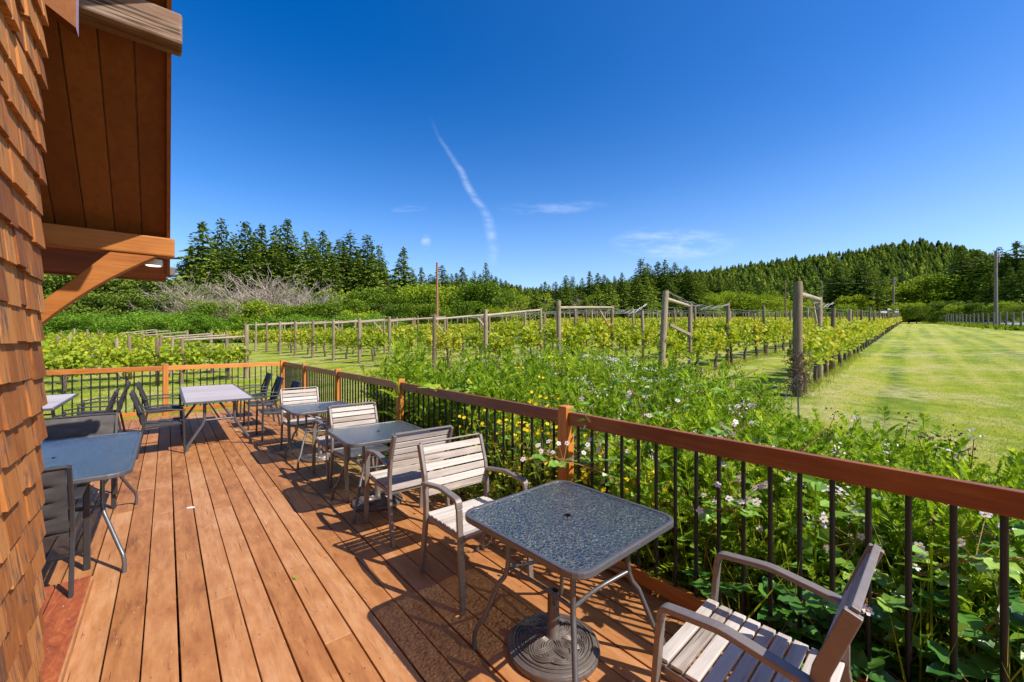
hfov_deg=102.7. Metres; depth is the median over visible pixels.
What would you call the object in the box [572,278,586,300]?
fir tree
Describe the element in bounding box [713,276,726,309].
fir tree
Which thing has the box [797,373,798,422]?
guy wire
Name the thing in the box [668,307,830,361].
row wire
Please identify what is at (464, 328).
grapevine
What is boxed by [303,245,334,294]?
fir tree
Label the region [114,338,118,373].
trellis post
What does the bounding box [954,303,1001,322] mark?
round shrub
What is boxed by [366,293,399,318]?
leafy tree
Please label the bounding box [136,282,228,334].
bare shrub
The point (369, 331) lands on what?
grapevine
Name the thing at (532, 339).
grapevine
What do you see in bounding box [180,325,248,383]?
trellis end frame
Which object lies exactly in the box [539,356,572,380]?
yellow wildflower
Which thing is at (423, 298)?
leafy tree
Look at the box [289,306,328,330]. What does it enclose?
leafy tree
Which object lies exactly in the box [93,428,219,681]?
deck frame
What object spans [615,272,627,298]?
fir tree
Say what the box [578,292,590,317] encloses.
young fir
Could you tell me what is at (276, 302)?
bare shrub
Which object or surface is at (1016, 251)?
fir tree
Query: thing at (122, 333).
trellis end frame
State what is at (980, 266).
fir tree
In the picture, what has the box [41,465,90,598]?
padded sling chair
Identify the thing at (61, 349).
grapevine
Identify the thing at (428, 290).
leafy tree
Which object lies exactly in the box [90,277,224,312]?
spreading evergreen
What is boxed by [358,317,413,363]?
trellis end frame
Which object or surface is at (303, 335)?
grapevine
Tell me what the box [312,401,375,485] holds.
slatted armchair
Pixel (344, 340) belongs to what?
grapevine
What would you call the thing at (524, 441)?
bramble
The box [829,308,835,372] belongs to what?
trellis post
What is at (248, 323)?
hedge shrub
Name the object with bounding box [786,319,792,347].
grapevine
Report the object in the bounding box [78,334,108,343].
grapevine
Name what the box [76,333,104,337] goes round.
grapevine
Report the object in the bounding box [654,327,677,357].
grapevine
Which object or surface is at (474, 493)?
deck edge weed
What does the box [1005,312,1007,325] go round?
fence post
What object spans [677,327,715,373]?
grapevine
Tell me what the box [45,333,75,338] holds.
grapevine
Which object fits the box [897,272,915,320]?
fir tree
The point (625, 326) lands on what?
grapevine
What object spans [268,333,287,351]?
grapevine
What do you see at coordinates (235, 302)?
bare shrub
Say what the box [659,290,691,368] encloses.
trellis end frame
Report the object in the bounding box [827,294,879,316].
leafy tree
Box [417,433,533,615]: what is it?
slatted armchair
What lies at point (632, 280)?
fir tree
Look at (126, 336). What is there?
grapevine
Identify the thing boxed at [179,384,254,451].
plank patio table
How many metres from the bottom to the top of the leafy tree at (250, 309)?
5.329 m
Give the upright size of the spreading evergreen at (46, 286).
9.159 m
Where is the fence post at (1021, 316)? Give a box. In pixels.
[1020,312,1022,325]
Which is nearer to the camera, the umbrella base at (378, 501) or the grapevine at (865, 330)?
the umbrella base at (378, 501)
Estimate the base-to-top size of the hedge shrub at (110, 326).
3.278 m
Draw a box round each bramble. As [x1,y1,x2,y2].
[501,433,641,473]
[520,402,775,597]
[568,396,659,556]
[613,369,737,527]
[628,421,767,611]
[683,560,902,681]
[739,507,1023,650]
[775,583,1023,681]
[784,556,1023,681]
[822,504,1023,632]
[862,639,1015,681]
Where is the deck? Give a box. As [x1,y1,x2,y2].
[41,404,777,681]
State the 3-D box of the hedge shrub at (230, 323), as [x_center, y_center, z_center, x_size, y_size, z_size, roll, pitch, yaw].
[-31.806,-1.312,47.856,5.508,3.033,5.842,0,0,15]
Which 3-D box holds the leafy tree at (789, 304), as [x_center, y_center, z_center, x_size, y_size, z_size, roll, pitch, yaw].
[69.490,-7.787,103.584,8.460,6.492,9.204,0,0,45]
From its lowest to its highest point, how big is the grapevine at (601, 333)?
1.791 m
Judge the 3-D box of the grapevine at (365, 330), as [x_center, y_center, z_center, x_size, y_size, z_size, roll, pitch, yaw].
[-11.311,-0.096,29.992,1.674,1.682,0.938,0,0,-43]
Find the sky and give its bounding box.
[114,0,1023,292]
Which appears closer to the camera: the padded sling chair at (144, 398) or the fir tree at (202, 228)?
the padded sling chair at (144, 398)
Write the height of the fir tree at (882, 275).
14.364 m
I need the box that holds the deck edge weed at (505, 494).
[481,476,518,504]
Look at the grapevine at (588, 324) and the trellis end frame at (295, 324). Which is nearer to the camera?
the grapevine at (588, 324)
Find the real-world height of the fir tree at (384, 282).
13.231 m
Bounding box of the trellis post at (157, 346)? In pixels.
[155,338,159,385]
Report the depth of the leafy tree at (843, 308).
95.25 m
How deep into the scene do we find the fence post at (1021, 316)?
44.69 m
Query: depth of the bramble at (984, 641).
1.76 m
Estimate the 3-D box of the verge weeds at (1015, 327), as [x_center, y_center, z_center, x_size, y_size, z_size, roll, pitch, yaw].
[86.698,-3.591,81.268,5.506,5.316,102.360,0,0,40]
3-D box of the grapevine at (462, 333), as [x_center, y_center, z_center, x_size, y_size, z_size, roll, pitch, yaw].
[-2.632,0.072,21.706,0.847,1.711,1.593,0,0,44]
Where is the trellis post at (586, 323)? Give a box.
[585,309,587,346]
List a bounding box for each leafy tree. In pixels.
[165,300,238,333]
[198,295,240,318]
[219,297,263,315]
[222,311,262,332]
[231,298,287,340]
[261,304,306,327]
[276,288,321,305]
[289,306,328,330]
[296,300,343,325]
[312,290,347,304]
[321,295,370,325]
[323,288,374,312]
[337,309,381,329]
[345,286,390,313]
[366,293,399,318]
[381,303,424,327]
[383,286,432,317]
[383,293,435,323]
[395,282,453,323]
[412,303,451,324]
[431,287,470,306]
[439,297,467,322]
[443,299,485,324]
[444,285,492,319]
[448,281,521,325]
[460,295,497,322]
[481,305,522,322]
[493,288,526,319]
[509,295,546,314]
[519,293,554,317]
[579,293,618,313]
[693,292,725,316]
[708,290,741,316]
[719,290,761,316]
[731,290,783,316]
[754,295,788,316]
[768,298,805,316]
[788,301,812,315]
[803,300,827,311]
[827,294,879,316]
[829,302,859,316]
[878,283,943,317]
[882,281,953,320]
[895,271,988,320]
[919,280,971,313]
[929,276,1000,320]
[958,290,978,302]
[967,282,1022,303]
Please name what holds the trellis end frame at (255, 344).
on the ground at (913, 343)
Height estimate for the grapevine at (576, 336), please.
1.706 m
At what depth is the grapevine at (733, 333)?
15.27 m
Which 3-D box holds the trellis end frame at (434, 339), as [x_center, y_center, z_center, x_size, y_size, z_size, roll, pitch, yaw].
[-2.125,0.001,17.904,0.164,2.588,3.239,0,0,44]
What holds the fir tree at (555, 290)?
on the ground at (913, 343)
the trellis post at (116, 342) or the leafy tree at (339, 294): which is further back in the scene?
the leafy tree at (339, 294)
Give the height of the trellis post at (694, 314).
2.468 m
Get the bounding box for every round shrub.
[696,311,714,317]
[803,311,813,316]
[854,309,877,316]
[886,302,933,322]
[901,305,938,323]
[921,300,968,321]
[937,304,980,321]
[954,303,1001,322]
[976,300,1023,322]
[998,305,1023,321]
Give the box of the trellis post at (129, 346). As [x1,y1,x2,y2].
[127,335,131,379]
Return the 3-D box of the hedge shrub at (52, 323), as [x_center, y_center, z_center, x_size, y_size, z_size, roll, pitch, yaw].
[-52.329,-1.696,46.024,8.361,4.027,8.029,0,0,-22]
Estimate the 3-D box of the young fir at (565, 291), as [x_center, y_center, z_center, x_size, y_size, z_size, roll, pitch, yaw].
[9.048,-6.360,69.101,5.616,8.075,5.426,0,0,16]
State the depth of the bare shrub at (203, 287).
58.90 m
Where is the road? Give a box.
[967,321,1023,324]
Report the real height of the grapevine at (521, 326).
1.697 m
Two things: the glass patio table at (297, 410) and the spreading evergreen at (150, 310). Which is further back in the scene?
the spreading evergreen at (150, 310)
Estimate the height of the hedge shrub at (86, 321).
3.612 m
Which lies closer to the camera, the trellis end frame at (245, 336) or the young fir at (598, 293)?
the trellis end frame at (245, 336)
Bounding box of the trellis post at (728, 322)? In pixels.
[725,302,729,364]
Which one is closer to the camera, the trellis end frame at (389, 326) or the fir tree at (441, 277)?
the trellis end frame at (389, 326)
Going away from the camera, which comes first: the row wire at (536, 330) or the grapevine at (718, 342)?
the grapevine at (718, 342)
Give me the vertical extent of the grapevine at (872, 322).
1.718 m
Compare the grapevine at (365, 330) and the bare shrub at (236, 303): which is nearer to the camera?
the grapevine at (365, 330)
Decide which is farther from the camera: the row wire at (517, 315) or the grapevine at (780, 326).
the row wire at (517, 315)
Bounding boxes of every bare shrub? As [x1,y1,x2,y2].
[126,270,235,337]
[127,273,251,298]
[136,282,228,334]
[150,293,217,313]
[156,286,234,316]
[167,292,231,320]
[188,292,288,319]
[193,272,309,317]
[202,263,336,316]
[215,264,350,312]
[221,290,292,317]
[228,277,296,304]
[242,283,317,313]
[253,293,312,316]
[272,281,343,313]
[292,296,341,316]
[571,295,604,316]
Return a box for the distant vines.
[44,316,902,345]
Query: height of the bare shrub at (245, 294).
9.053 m
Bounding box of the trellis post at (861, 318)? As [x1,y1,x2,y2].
[860,310,862,350]
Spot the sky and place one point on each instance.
(536, 142)
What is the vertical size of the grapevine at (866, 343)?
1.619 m
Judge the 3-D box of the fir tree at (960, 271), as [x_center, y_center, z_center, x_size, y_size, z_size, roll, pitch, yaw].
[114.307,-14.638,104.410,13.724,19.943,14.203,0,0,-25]
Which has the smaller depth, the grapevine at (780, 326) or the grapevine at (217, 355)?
the grapevine at (217, 355)
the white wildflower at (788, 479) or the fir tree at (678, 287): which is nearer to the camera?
the white wildflower at (788, 479)
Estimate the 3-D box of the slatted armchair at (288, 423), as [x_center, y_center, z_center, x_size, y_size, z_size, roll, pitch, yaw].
[-3.072,1.157,6.059,0.574,0.891,0.615,0,0,-41]
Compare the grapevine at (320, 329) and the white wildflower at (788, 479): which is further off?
the grapevine at (320, 329)
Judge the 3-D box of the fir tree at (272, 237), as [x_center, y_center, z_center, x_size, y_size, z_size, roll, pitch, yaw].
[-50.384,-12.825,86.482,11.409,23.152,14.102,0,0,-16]
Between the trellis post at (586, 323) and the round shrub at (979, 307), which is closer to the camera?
the trellis post at (586, 323)
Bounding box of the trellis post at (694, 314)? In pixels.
[694,306,695,329]
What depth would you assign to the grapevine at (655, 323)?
24.28 m
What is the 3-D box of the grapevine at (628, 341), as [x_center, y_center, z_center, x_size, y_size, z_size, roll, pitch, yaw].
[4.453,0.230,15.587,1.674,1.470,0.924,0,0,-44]
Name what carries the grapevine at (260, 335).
on the ground at (913, 343)
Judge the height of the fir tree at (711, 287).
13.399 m
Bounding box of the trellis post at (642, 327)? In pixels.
[641,311,644,360]
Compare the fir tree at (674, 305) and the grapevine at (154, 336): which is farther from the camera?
the fir tree at (674, 305)
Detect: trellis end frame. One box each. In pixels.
[121,329,157,337]
[131,330,170,337]
[142,330,187,341]
[160,331,212,363]
[169,332,228,376]
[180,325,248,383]
[244,322,285,346]
[254,322,297,350]
[266,321,310,351]
[279,321,325,353]
[294,320,342,355]
[311,319,362,357]
[332,318,385,360]
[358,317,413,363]
[388,316,445,362]
[432,313,490,369]
[484,308,541,367]
[556,300,613,357]
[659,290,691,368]
[792,281,822,396]
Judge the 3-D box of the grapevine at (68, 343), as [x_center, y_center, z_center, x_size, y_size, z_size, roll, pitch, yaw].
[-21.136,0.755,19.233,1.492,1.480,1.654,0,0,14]
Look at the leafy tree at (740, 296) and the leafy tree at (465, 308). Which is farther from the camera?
the leafy tree at (740, 296)
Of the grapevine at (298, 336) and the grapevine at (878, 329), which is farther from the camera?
the grapevine at (298, 336)
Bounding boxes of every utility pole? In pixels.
[436,262,438,324]
[784,280,785,317]
[890,277,896,312]
[990,251,1001,323]
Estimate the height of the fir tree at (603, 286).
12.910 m
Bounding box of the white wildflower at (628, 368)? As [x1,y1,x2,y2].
[608,357,649,379]
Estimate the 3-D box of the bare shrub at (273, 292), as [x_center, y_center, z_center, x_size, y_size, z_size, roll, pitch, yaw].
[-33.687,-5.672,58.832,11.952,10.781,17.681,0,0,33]
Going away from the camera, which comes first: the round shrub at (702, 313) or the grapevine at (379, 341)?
the grapevine at (379, 341)
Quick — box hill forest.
[92,237,1020,307]
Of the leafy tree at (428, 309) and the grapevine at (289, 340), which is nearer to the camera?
the grapevine at (289, 340)
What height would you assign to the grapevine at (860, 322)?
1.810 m
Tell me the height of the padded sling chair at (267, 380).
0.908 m
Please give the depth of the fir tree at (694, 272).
109.52 m
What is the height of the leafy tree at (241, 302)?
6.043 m
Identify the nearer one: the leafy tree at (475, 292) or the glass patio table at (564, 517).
the glass patio table at (564, 517)
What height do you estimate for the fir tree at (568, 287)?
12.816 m
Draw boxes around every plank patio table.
[42,393,78,416]
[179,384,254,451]
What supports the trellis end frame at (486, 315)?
on the ground at (913, 343)
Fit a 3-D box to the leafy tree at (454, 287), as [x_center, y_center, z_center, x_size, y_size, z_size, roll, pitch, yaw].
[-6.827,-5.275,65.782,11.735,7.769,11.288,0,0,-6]
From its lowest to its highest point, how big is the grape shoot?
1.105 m
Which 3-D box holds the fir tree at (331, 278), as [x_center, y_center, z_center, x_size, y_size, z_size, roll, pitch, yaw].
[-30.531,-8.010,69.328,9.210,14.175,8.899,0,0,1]
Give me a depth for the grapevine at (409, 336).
19.19 m
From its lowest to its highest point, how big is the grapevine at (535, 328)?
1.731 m
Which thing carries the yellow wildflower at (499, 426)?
on the ground at (913, 343)
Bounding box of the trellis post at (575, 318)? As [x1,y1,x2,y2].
[574,309,576,355]
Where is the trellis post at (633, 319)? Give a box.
[632,309,634,349]
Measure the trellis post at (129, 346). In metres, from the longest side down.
1.858 x 0.128 x 0.127 m
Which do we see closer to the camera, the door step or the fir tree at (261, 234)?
the door step
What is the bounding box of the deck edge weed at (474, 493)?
[455,476,497,499]
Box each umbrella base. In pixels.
[301,435,337,462]
[352,484,402,511]
[507,586,600,681]
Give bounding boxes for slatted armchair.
[279,386,329,456]
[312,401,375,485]
[329,401,397,502]
[363,425,453,547]
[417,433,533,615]
[651,543,883,681]
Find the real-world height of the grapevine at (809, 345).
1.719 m
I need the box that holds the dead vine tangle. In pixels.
[773,347,819,395]
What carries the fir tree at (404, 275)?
on the ground at (913, 343)
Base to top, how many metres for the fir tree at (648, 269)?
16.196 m
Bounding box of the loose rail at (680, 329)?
[669,323,690,335]
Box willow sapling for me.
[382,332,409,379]
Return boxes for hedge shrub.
[43,311,67,337]
[43,312,96,335]
[43,313,111,334]
[52,312,123,336]
[78,313,139,334]
[93,315,154,334]
[104,310,189,336]
[123,311,207,341]
[144,312,224,341]
[177,319,219,340]
[187,314,242,341]
[205,318,262,341]
[219,316,277,341]
[246,317,288,340]
[264,314,315,340]
[278,313,329,330]
[315,314,363,328]
[335,313,376,328]
[350,313,394,327]
[379,321,408,328]
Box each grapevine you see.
[41,342,90,384]
[42,336,82,341]
[43,351,101,393]
[44,335,80,339]
[44,339,80,349]
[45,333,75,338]
[45,344,85,376]
[46,342,86,354]
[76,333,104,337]
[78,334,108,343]
[80,338,126,354]
[81,338,114,346]
[85,336,120,344]
[87,347,148,379]
[91,343,137,373]
[92,345,154,382]
[115,334,141,342]
[119,335,141,341]
[121,336,153,345]
[125,337,164,364]
[132,342,177,365]
[140,346,194,375]
[149,334,178,341]
[152,346,206,377]
[162,335,187,344]
[168,338,205,362]
[175,342,218,358]
[191,345,225,373]
[205,343,251,379]
[237,329,253,341]
[249,331,259,343]
[257,330,276,349]
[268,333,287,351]
[270,329,286,346]
[281,329,302,352]
[291,329,308,349]
[293,330,317,354]
[308,327,323,350]
[311,332,337,356]
[317,327,331,342]
[322,330,344,345]
[334,332,357,358]
[340,330,361,353]
[346,329,366,348]
[359,332,387,361]
[366,327,387,355]
[386,329,418,358]
[391,327,416,356]
[414,326,431,345]
[419,327,440,354]
[423,332,441,359]
[432,329,462,367]
[442,328,461,350]
[450,326,470,354]
[458,325,475,345]
[463,331,492,360]
[468,326,483,349]
[476,327,498,343]
[481,332,515,358]
[493,321,519,351]
[506,319,520,331]
[515,327,543,353]
[518,322,533,334]
[522,322,543,341]
[542,322,552,341]
[542,323,555,350]
[543,323,571,346]
[553,323,593,357]
[569,321,592,355]
[581,320,593,346]
[583,318,599,323]
[587,320,620,355]
[614,320,630,350]
[614,328,644,358]
[628,322,645,340]
[636,322,659,359]
[645,322,657,338]
[651,333,693,373]
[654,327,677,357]
[674,319,693,354]
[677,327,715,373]
[686,319,708,332]
[700,329,731,369]
[702,320,720,333]
[714,319,725,330]
[715,320,745,363]
[735,318,747,344]
[735,323,757,359]
[738,317,752,343]
[743,319,770,356]
[758,319,780,355]
[770,320,786,352]
[777,318,792,350]
[781,330,826,391]
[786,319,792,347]
[803,318,809,331]
[805,317,814,329]
[807,323,837,383]
[822,324,842,376]
[828,321,848,369]
[835,321,860,360]
[835,322,854,366]
[849,324,862,355]
[851,322,866,355]
[852,319,867,353]
[861,319,869,341]
[863,317,873,348]
[865,320,876,345]
[865,321,877,347]
[867,319,878,344]
[872,323,882,342]
[875,318,883,340]
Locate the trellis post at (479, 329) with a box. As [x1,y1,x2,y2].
[479,316,480,352]
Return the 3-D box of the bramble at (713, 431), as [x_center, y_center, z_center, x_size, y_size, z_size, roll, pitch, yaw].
[1.456,1.112,2.964,1.048,1.261,1.065,0,0,-22]
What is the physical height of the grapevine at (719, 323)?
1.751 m
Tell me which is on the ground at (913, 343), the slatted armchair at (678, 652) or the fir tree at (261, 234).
the fir tree at (261, 234)
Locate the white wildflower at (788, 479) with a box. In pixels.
[783,475,848,527]
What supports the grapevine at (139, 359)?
on the ground at (913, 343)
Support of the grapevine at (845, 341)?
on the ground at (913, 343)
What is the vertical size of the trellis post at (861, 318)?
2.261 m
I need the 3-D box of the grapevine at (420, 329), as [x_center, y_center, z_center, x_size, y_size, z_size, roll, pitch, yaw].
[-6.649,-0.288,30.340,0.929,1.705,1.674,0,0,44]
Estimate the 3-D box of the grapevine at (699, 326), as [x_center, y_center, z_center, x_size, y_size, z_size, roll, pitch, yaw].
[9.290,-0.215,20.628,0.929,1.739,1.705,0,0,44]
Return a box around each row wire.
[50,349,243,380]
[315,313,629,348]
[335,313,655,350]
[391,312,709,354]
[436,311,670,356]
[490,310,725,353]
[565,309,778,354]
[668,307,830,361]
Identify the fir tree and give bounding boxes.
[168,262,183,280]
[172,220,230,288]
[175,255,192,282]
[180,246,199,271]
[187,262,206,286]
[192,249,231,293]
[200,218,237,270]
[209,246,248,299]
[217,221,270,292]
[219,235,239,263]
[224,243,268,301]
[231,223,278,291]
[249,242,287,297]
[260,248,302,302]
[266,218,302,279]
[266,225,281,262]
[277,252,316,300]
[290,231,325,280]
[290,235,299,258]
[300,238,320,271]
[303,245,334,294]
[309,230,341,290]
[318,253,347,295]
[320,232,374,289]
[320,241,334,284]
[327,237,347,270]
[331,245,357,292]
[338,235,394,287]
[344,252,369,291]
[355,251,384,310]
[374,244,393,288]
[376,261,391,293]
[380,246,417,296]
[417,267,428,286]
[426,274,439,288]
[427,265,451,287]
[458,267,467,286]
[470,271,476,283]
[479,263,494,288]
[498,278,504,292]
[538,284,543,297]
[549,281,558,298]
[555,275,575,301]
[567,276,578,297]
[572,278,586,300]
[582,271,599,305]
[590,273,602,292]
[596,276,611,296]
[612,276,619,294]
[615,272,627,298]
[622,276,633,292]
[626,257,670,313]
[629,276,639,300]
[644,263,659,288]
[649,271,661,309]
[650,262,667,290]
[651,278,683,317]
[657,260,679,316]
[666,267,687,314]
[668,262,688,316]
[678,266,705,305]
[678,271,724,316]
[693,270,712,304]
[696,274,713,305]
[704,275,717,303]
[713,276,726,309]
[725,280,750,314]
[739,278,757,312]
[753,281,767,295]
[811,274,832,302]
[820,263,867,315]
[834,261,905,320]
[840,271,872,312]
[846,265,900,313]
[869,268,907,321]
[878,273,903,312]
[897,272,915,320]
[935,245,982,318]
[943,256,960,274]
[946,249,992,320]
[961,247,1017,320]
[968,272,1008,321]
[975,241,1023,320]
[975,267,1023,321]
[982,254,993,275]
[998,262,1023,321]
[1013,247,1023,293]
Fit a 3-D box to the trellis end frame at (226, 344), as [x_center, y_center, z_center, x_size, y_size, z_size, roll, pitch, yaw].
[-13.841,0.593,18.188,0.154,2.046,2.128,0,0,44]
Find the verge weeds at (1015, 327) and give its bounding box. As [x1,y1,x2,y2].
[910,320,1023,330]
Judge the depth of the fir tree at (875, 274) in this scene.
112.82 m
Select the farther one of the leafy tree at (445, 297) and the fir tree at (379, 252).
the fir tree at (379, 252)
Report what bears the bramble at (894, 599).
on the ground at (913, 343)
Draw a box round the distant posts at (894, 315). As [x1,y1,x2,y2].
[652,313,901,328]
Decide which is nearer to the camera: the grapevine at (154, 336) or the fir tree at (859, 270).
the grapevine at (154, 336)
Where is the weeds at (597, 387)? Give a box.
[359,331,1023,681]
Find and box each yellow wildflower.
[435,411,488,487]
[451,407,524,495]
[476,414,551,508]
[488,452,549,523]
[503,390,586,467]
[517,421,626,530]
[538,453,619,563]
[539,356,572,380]
[575,441,672,573]
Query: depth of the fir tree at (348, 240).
79.30 m
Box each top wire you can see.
[614,304,646,313]
[669,292,728,309]
[803,290,833,307]
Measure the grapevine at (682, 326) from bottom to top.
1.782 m
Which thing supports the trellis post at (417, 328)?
on the ground at (913, 343)
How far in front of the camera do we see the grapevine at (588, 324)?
24.52 m
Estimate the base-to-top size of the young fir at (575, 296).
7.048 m
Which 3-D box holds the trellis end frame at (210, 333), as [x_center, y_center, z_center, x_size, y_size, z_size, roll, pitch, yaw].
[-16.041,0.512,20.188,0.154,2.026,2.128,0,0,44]
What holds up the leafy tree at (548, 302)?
on the ground at (913, 343)
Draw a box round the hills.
[713,246,965,280]
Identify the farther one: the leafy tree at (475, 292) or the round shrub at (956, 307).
the round shrub at (956, 307)
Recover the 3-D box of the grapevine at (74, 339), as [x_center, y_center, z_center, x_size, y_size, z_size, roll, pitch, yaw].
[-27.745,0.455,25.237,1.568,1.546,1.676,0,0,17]
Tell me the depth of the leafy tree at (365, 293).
64.25 m
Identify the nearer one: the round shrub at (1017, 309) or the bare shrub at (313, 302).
the bare shrub at (313, 302)
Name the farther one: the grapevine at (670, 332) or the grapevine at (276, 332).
the grapevine at (276, 332)
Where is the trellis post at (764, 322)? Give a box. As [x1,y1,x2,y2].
[762,305,766,355]
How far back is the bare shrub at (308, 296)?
55.71 m
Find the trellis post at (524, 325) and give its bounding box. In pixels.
[524,312,525,353]
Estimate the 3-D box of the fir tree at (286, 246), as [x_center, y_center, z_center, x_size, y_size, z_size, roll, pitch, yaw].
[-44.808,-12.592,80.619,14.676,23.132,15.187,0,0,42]
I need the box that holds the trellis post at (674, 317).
[673,309,675,342]
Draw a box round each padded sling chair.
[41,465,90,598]
[44,412,120,508]
[54,388,119,416]
[76,381,130,432]
[129,389,185,459]
[136,381,181,438]
[236,372,272,419]
[243,376,283,429]
[255,380,301,440]
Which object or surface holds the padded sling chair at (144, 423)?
on the deck
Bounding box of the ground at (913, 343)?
[43,321,1023,681]
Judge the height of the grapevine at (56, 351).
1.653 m
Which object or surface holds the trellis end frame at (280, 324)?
on the ground at (913, 343)
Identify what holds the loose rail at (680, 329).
attached to the trellis end frame at (666, 299)
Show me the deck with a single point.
(359, 601)
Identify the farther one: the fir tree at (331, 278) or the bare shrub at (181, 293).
the fir tree at (331, 278)
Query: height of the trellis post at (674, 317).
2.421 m
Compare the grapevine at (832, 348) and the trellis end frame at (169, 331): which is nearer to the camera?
the grapevine at (832, 348)
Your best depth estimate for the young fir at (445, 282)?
78.00 m
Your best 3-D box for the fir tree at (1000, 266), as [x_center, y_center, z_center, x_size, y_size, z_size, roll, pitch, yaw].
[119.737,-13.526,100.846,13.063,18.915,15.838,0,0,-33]
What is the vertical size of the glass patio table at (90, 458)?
0.710 m
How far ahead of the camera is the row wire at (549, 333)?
17.34 m
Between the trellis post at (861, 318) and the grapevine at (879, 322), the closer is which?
the trellis post at (861, 318)
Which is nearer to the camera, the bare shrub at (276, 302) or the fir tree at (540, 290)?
the bare shrub at (276, 302)
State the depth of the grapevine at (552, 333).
17.51 m
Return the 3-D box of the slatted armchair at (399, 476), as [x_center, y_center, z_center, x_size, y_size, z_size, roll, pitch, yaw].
[-0.891,1.157,3.537,0.574,0.891,0.615,0,0,-39]
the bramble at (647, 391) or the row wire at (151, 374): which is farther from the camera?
the row wire at (151, 374)
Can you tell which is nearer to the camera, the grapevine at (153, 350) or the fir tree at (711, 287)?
the grapevine at (153, 350)
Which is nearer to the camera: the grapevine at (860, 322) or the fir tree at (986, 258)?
the grapevine at (860, 322)
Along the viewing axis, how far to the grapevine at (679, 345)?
11.70 m
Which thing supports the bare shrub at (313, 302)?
on the ground at (913, 343)
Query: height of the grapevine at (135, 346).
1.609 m
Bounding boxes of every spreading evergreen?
[41,274,97,307]
[43,274,146,309]
[43,291,86,325]
[46,274,154,312]
[49,293,130,329]
[65,288,153,333]
[87,279,204,335]
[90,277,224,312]
[101,288,187,331]
[126,292,206,337]
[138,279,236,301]
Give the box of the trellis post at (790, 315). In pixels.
[789,311,791,348]
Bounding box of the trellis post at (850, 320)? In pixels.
[848,309,851,357]
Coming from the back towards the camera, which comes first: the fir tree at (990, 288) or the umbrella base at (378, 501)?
the fir tree at (990, 288)
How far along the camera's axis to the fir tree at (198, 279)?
67.80 m
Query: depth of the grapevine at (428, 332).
23.70 m
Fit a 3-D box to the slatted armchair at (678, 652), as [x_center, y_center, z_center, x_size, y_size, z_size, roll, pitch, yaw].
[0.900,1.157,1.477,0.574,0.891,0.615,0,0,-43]
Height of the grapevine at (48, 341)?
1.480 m
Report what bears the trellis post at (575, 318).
on the ground at (913, 343)
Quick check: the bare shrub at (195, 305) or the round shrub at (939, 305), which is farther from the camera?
the round shrub at (939, 305)
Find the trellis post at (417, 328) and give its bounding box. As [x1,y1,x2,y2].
[417,316,418,351]
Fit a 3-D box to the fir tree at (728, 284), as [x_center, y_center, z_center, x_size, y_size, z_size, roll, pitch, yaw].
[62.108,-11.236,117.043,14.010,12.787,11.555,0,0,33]
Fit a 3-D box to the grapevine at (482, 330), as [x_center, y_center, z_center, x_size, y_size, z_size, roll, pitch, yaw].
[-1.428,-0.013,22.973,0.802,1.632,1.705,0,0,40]
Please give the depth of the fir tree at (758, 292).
117.86 m
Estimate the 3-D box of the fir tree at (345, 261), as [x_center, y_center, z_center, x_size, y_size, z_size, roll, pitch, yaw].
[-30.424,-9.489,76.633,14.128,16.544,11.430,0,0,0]
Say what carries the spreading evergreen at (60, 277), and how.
on the ground at (913, 343)
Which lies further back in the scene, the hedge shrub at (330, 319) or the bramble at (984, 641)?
the hedge shrub at (330, 319)
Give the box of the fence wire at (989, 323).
[951,313,1018,324]
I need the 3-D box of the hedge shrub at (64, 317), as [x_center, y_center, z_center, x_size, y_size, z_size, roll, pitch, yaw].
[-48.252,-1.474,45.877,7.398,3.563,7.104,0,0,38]
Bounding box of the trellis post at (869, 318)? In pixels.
[868,307,870,321]
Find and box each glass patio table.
[41,431,141,572]
[281,401,354,469]
[327,421,429,524]
[465,480,673,681]
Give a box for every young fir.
[442,274,452,290]
[451,273,462,293]
[517,288,548,320]
[539,281,552,318]
[547,285,570,319]
[552,281,576,317]
[573,290,579,312]
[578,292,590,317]
[588,284,603,317]
[593,280,619,317]
[614,284,637,317]
[619,276,654,318]
[636,277,661,318]
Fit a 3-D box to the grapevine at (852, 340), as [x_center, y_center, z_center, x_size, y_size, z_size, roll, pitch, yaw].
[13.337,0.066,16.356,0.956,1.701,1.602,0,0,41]
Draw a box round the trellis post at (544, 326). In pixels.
[543,314,544,345]
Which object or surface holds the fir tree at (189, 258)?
on the ground at (913, 343)
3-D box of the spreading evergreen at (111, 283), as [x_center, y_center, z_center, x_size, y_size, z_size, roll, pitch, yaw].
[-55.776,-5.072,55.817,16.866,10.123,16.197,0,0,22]
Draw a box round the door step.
[41,575,92,681]
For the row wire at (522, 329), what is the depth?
25.51 m
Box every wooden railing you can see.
[46,360,283,417]
[284,360,1023,681]
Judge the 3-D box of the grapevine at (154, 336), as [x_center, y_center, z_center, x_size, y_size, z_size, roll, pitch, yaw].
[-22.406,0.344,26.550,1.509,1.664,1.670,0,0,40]
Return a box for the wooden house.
[0,0,181,681]
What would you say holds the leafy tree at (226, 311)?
on the ground at (913, 343)
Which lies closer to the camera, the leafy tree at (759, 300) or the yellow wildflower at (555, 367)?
the yellow wildflower at (555, 367)
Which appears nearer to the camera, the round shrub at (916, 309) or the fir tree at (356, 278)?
the fir tree at (356, 278)
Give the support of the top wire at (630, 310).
attached to the trellis end frame at (559, 307)
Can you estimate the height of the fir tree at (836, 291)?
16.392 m
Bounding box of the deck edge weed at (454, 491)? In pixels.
[439,463,469,497]
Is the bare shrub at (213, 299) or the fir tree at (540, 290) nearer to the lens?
the bare shrub at (213, 299)

